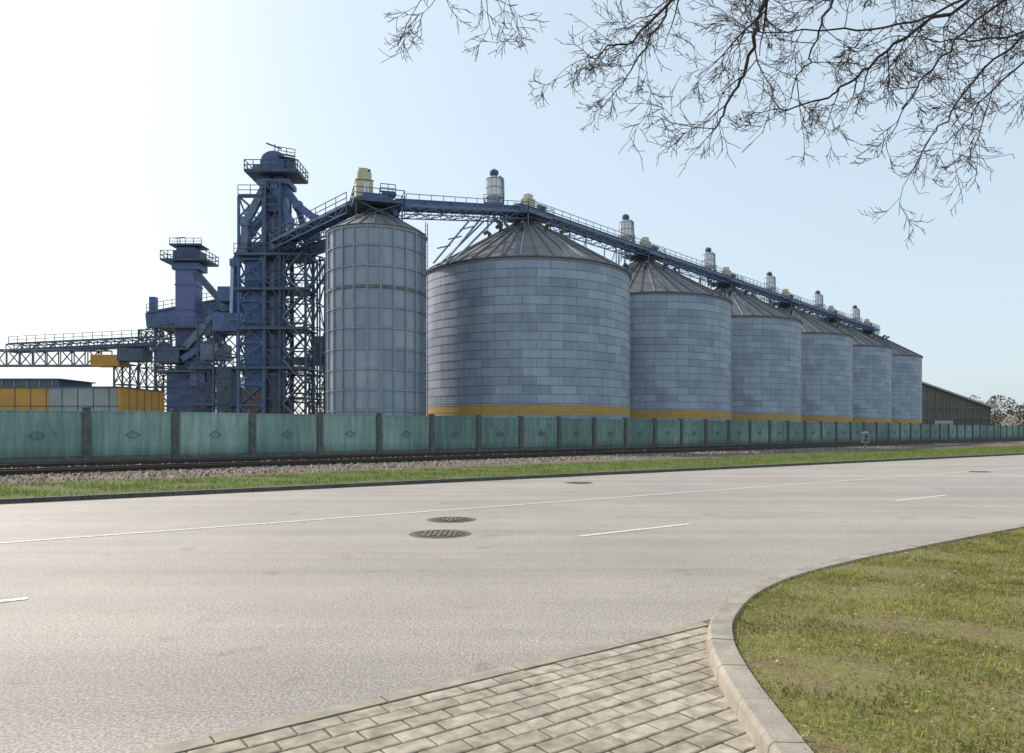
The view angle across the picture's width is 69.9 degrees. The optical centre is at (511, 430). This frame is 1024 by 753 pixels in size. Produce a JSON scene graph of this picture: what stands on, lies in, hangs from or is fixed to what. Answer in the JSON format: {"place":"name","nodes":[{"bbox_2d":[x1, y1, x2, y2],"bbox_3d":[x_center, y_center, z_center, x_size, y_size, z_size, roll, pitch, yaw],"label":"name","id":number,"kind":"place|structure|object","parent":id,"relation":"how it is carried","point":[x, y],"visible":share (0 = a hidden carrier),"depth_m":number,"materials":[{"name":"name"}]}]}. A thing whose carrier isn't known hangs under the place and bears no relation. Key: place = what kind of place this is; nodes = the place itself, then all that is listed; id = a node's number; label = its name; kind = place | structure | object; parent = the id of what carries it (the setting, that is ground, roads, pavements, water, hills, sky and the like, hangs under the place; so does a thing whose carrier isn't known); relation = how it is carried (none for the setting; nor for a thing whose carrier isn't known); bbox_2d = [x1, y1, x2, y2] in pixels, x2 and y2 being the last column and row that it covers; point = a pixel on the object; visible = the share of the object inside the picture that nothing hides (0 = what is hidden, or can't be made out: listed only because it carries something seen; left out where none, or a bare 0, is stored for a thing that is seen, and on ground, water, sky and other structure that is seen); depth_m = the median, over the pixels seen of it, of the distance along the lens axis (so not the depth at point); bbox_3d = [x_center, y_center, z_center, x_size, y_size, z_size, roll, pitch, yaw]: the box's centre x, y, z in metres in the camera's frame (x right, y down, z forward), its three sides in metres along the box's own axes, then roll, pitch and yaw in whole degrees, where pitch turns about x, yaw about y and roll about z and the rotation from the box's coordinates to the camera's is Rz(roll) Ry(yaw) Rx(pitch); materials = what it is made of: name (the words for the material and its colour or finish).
{"place":"outdoors","nodes":[
{"label":"outdoors","id":0,"kind":"place"},
{"bbox_2d":[0,378,165,411],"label":"workshop building","id":1,"kind":"structure","parent":0,"point":[59,394],"depth_m":56.00,"materials":[{"name":"metal"}]},
{"bbox_2d":[286,336,323,413],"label":"conveyor bridge","id":2,"kind":"structure","parent":0,"point":[298,361],"depth_m":95.91,"materials":[{"name":"metal"}]},
{"bbox_2d":[182,619,758,752],"bbox_3d":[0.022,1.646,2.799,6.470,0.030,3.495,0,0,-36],"label":"block pavement","id":3,"kind":"structure","parent":0,"point":[583,684],"depth_m":4.19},
{"bbox_2d":[0,455,1023,752],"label":"road","id":4,"kind":"structure","parent":0,"point":[114,639],"depth_m":8.40,"materials":[{"name":"grey asphalt"}]},
{"bbox_2d":[409,530,471,537],"bbox_3d":[-1.146,1.637,11.710,1.000,0.019,1.000,0,0,0],"label":"manhole cover","id":5,"kind":"object","parent":4,"relation":"on","point":[440,533],"visible":1,"depth_m":11.61,"materials":[{"name":"metal"}]},
{"bbox_2d":[427,517,475,522],"bbox_3d":[-1.120,1.637,13.580,0.920,0.019,0.920,0,0,0],"label":"manhole cover","id":6,"kind":"object","parent":4,"relation":"on","point":[451,519],"visible":1,"depth_m":13.45,"materials":[{"name":"metal"}]},
{"bbox_2d":[0,467,1023,601],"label":"road markings","id":7,"kind":"object","parent":4,"relation":"on","point":[14,599],"visible":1,"depth_m":13.27,"materials":[{"name":"paint"}]},
{"bbox_2d":[565,482,591,483],"bbox_3d":[2.120,1.637,23.200,0.920,0.019,0.920,0,0,0],"label":"manhole cover","id":8,"kind":"object","parent":4,"relation":"on","point":[578,482],"visible":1,"depth_m":23.09,"materials":[{"name":"metal"}]},
{"bbox_2d":[706,523,1023,752],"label":"lawn kerb","id":9,"kind":"structure","parent":4,"relation":"on","point":[766,724],"depth_m":4.73,"materials":[{"name":"concrete"}]},
{"bbox_2d":[0,0,1023,425],"label":"sky","id":10,"kind":"structure","parent":0,"point":[128,127],"materials":[{"name":"blue"}]},
{"bbox_2d":[728,526,1023,752],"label":"lawn","id":11,"kind":"structure","parent":0,"point":[866,672],"depth_m":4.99,"materials":[{"name":"plant"}]},
{"bbox_2d":[378,0,1023,249],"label":"bare tree","id":12,"kind":"object","parent":11,"relation":"on","point":[755,21],"visible":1,"depth_m":8.58,"materials":[{"name":"brown plant"}]},
{"bbox_2d":[732,528,1023,752],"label":"fallen leaves","id":13,"kind":"object","parent":11,"relation":"on","point":[807,737],"visible":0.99,"depth_m":5.61,"materials":[{"name":"brown plant"}]},
{"bbox_2d":[922,381,993,424],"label":"storage hall","id":14,"kind":"structure","parent":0,"point":[941,406],"depth_m":219.93,"materials":[{"name":"metal"}]},
{"label":"ground","id":15,"kind":"structure","parent":0,"visible":0},
{"bbox_2d":[0,329,172,387],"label":"loader boom conveyor","id":16,"kind":"object","parent":15,"relation":"on","point":[128,353],"visible":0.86,"depth_m":93.22,"materials":[{"name":"blue metal"}]},
{"bbox_2d":[151,237,227,412],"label":"elevator head tower","id":17,"kind":"structure","parent":15,"relation":"on","point":[190,263],"depth_m":86.51,"materials":[{"name":"blue metal"}]},
{"bbox_2d":[138,286,244,412],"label":"intake conveyor gallery","id":18,"kind":"object","parent":15,"relation":"on","point":[224,381],"visible":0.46,"depth_m":81.80,"materials":[{"name":"blue metal"}]},
{"bbox_2d":[228,142,324,413],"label":"grain elevator tower","id":19,"kind":"structure","parent":15,"relation":"on","point":[265,291],"depth_m":74.76,"materials":[{"name":"blue metal"}]},
{"bbox_2d":[325,167,427,415],"bbox_3d":[-12.104,-11.025,66.000,9.273,25.350,9.080,0,0,0],"label":"hopper silo","id":20,"kind":"object","parent":15,"relation":"on","point":[375,304],"visible":0.93,"depth_m":62.37,"materials":[{"name":"metal"}]},
{"bbox_2d":[134,621,708,752],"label":"flush kerb","id":21,"kind":"structure","parent":15,"relation":"on","point":[221,737],"depth_m":4.53,"materials":[{"name":"concrete"}]},
{"bbox_2d":[0,405,1023,462],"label":"fence","id":22,"kind":"object","parent":15,"relation":"on","point":[84,434],"visible":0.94,"depth_m":47.00,"materials":[{"name":"concrete"}]},
{"bbox_2d":[0,445,1023,498],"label":"grass verge","id":23,"kind":"object","parent":15,"relation":"on","point":[66,489],"depth_m":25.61,"materials":[{"name":"plant"}]},
{"bbox_2d":[0,453,1023,503],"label":"kerb","id":24,"kind":"structure","parent":15,"relation":"on","point":[127,495],"depth_m":22.22,"materials":[{"name":"grey concrete"}]},
{"bbox_2d":[0,442,1023,485],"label":"railway ballast","id":25,"kind":"structure","parent":15,"relation":"on","point":[510,462],"depth_m":35.70,"materials":[{"name":"grey gravel"}]},
{"bbox_2d":[0,439,1023,476],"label":"railway track","id":26,"kind":"structure","parent":25,"relation":"on","point":[107,469],"depth_m":35.85,"materials":[{"name":"metal"}]},
{"bbox_2d":[0,440,1023,483],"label":"ballast stones","id":27,"kind":"object","parent":25,"relation":"on","point":[185,474],"visible":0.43,"depth_m":33.17,"materials":[{"name":"grey gravel"}]},
{"bbox_2d":[0,438,1023,468],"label":"railway track","id":28,"kind":"structure","parent":25,"relation":"on","point":[130,462],"depth_m":42.09,"materials":[{"name":"metal"}]},
{"bbox_2d":[860,431,869,449],"bbox_3d":[29.400,0.835,60.945,0.680,1.590,0.756,0,0,0],"label":"railway signal","id":29,"kind":"object","parent":25,"relation":"on","point":[864,437],"visible":0.97,"depth_m":60.80,"materials":[{"name":"metal"}]},
{"bbox_2d":[426,201,631,418],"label":"grain silo","id":30,"kind":"object","parent":15,"relation":"on","point":[528,317],"visible":0.74,"depth_m":71.18,"materials":[{"name":"metal"}]},
{"bbox_2d":[269,192,526,299],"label":"transfer conveyor","id":31,"kind":"object","parent":30,"relation":"on","point":[321,223],"visible":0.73,"depth_m":72.41,"materials":[{"name":"blue metal"}]},
{"bbox_2d":[484,169,504,225],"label":"dust filter","id":32,"kind":"object","parent":30,"relation":"on","point":[494,186],"visible":0.76,"depth_m":80.92,"materials":[{"name":"metal"}]},
{"bbox_2d":[622,244,732,420],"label":"grain silo","id":33,"kind":"object","parent":15,"relation":"on","point":[680,346],"visible":0.44,"depth_m":88.51,"materials":[{"name":"metal"}]},
{"bbox_2d":[619,214,633,263],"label":"dust filter","id":34,"kind":"object","parent":33,"relation":"on","point":[626,225],"visible":0.68,"depth_m":99.25,"materials":[{"name":"metal"}]},
{"bbox_2d":[707,274,802,421],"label":"grain silo","id":35,"kind":"object","parent":15,"relation":"on","point":[765,361],"visible":0.39,"depth_m":106.61,"materials":[{"name":"metal"}]},
{"bbox_2d":[702,247,716,288],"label":"dust filter","id":36,"kind":"object","parent":35,"relation":"on","point":[709,257],"visible":0.67,"depth_m":117.37,"materials":[{"name":"metal"}]},
{"bbox_2d":[769,295,853,422],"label":"grain silo","id":37,"kind":"object","parent":15,"relation":"on","point":[826,372],"visible":0.28,"depth_m":124.78,"materials":[{"name":"metal"}]},
{"bbox_2d":[764,272,777,306],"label":"dust filter","id":38,"kind":"object","parent":37,"relation":"on","point":[769,279],"visible":0.62,"depth_m":135.40,"materials":[{"name":"metal"}]},
{"bbox_2d":[819,311,892,423],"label":"grain silo","id":39,"kind":"object","parent":15,"relation":"on","point":[872,378],"visible":0.34,"depth_m":142.99,"materials":[{"name":"metal"}]},
{"bbox_2d":[513,193,879,333],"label":"silo conveyor gallery","id":40,"kind":"object","parent":39,"relation":"on","point":[586,232],"visible":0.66,"depth_m":102.68,"materials":[{"name":"blue metal"}]},
{"bbox_2d":[813,290,824,319],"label":"dust filter","id":41,"kind":"object","parent":39,"relation":"on","point":[817,297],"visible":0.59,"depth_m":153.49,"materials":[{"name":"metal"}]},
{"bbox_2d":[858,324,922,423],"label":"grain silo","id":42,"kind":"object","parent":15,"relation":"on","point":[906,384],"visible":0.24,"depth_m":161.14,"materials":[{"name":"metal"}]},
{"bbox_2d":[851,305,861,329],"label":"dust filter","id":43,"kind":"object","parent":42,"relation":"on","point":[855,311],"visible":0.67,"depth_m":171.60,"materials":[{"name":"metal"}]},
{"bbox_2d":[969,395,1023,425],"bbox_3d":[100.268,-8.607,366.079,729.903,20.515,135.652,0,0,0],"label":"distant tree line","id":44,"kind":"object","parent":15,"relation":"on","point":[996,414],"visible":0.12,"depth_m":361.93,"materials":[{"name":"plant"}]},
{"bbox_2d":[1001,415,1021,425],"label":"blossoming tree","id":45,"kind":"object","parent":15,"relation":"on","point":[1010,421],"visible":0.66,"depth_m":204.71,"materials":[{"name":"white plant"}]}
]}

